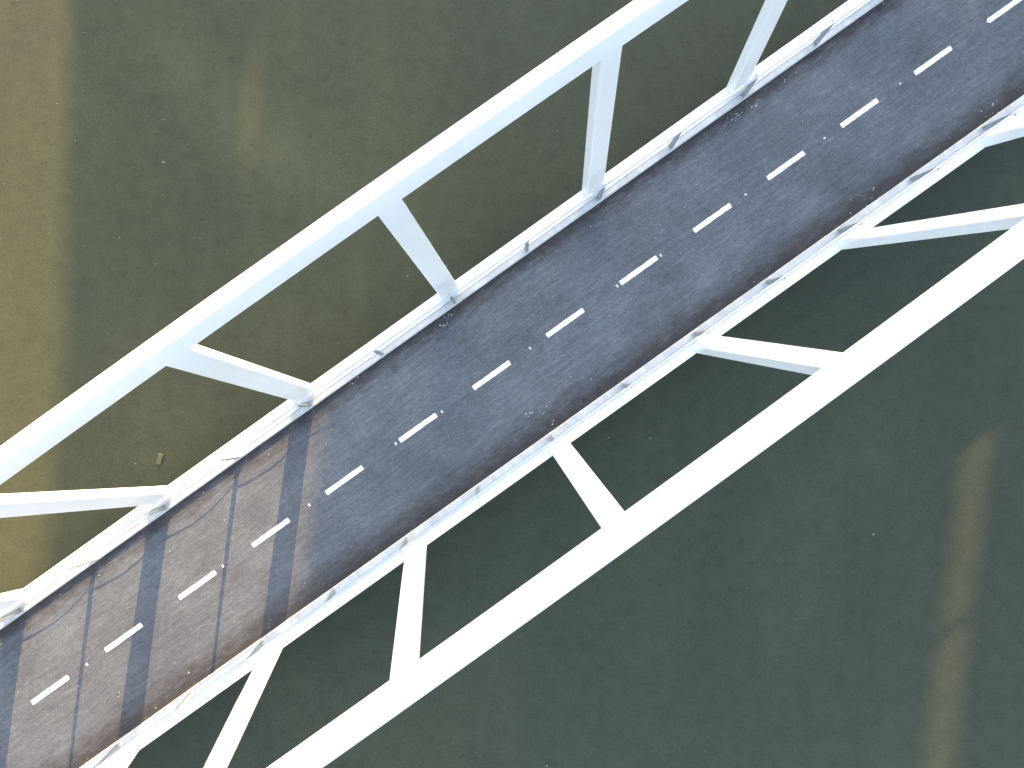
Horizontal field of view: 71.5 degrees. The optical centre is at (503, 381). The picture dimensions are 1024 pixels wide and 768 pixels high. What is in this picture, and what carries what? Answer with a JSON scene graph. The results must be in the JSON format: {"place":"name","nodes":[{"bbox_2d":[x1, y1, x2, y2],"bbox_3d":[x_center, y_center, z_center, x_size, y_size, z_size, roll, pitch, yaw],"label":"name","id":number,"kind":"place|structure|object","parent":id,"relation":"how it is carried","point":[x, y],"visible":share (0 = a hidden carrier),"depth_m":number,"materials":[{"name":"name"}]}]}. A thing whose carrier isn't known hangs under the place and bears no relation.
{"place":"outdoors","nodes":[
{"label":"outdoors","id":0,"kind":"place"},
{"bbox_2d":[156,453,163,464],"bbox_3d":[-8.384,1.880,17.326,0.145,0.080,0.260,14,93,-2],"label":"wooden block","id":1,"kind":"object","parent":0,"point":[159,459],"depth_m":17.29,"materials":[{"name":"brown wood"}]},
{"bbox_2d":[0,0,1023,767],"bbox_3d":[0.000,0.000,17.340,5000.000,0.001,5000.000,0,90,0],"label":"water","id":2,"kind":"structure","parent":0,"point":[778,604],"depth_m":17.34,"materials":[{"name":"green liquid"}]},
{"bbox_2d":[0,0,1018,766],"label":"floating specks","id":3,"kind":"object","parent":2,"relation":"on","point":[376,240],"visible":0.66,"depth_m":17.34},
{"bbox_2d":[0,0,1023,767],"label":"road","id":4,"kind":"structure","parent":0,"point":[650,264],"depth_m":15.74,"materials":[{"name":"grey asphalt"}]},
{"bbox_2d":[16,48,981,737],"bbox_3d":[-0.816,0.281,15.728,29.776,0.020,3.524,-35,90,0],"label":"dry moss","id":5,"kind":"object","parent":4,"relation":"on","point":[458,304],"visible":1,"depth_m":15.73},
{"bbox_2d":[0,3,998,696],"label":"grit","id":6,"kind":"object","parent":4,"relation":"on","point":[544,411],"visible":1,"depth_m":15.73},
{"bbox_2d":[0,0,1023,767],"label":"truss bridge","id":7,"kind":"structure","parent":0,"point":[414,676],"depth_m":11.26,"materials":[{"name":"white paint"}]},
{"bbox_2d":[0,0,872,621],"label":"railing","id":8,"kind":"object","parent":7,"relation":"on","point":[820,34],"visible":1,"depth_m":14.68,"materials":[{"name":"white metal"}]},
{"bbox_2d":[94,105,1023,767],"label":"railing","id":9,"kind":"object","parent":7,"relation":"on","point":[260,647],"visible":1,"depth_m":14.67,"materials":[{"name":"white metal"}]}
]}

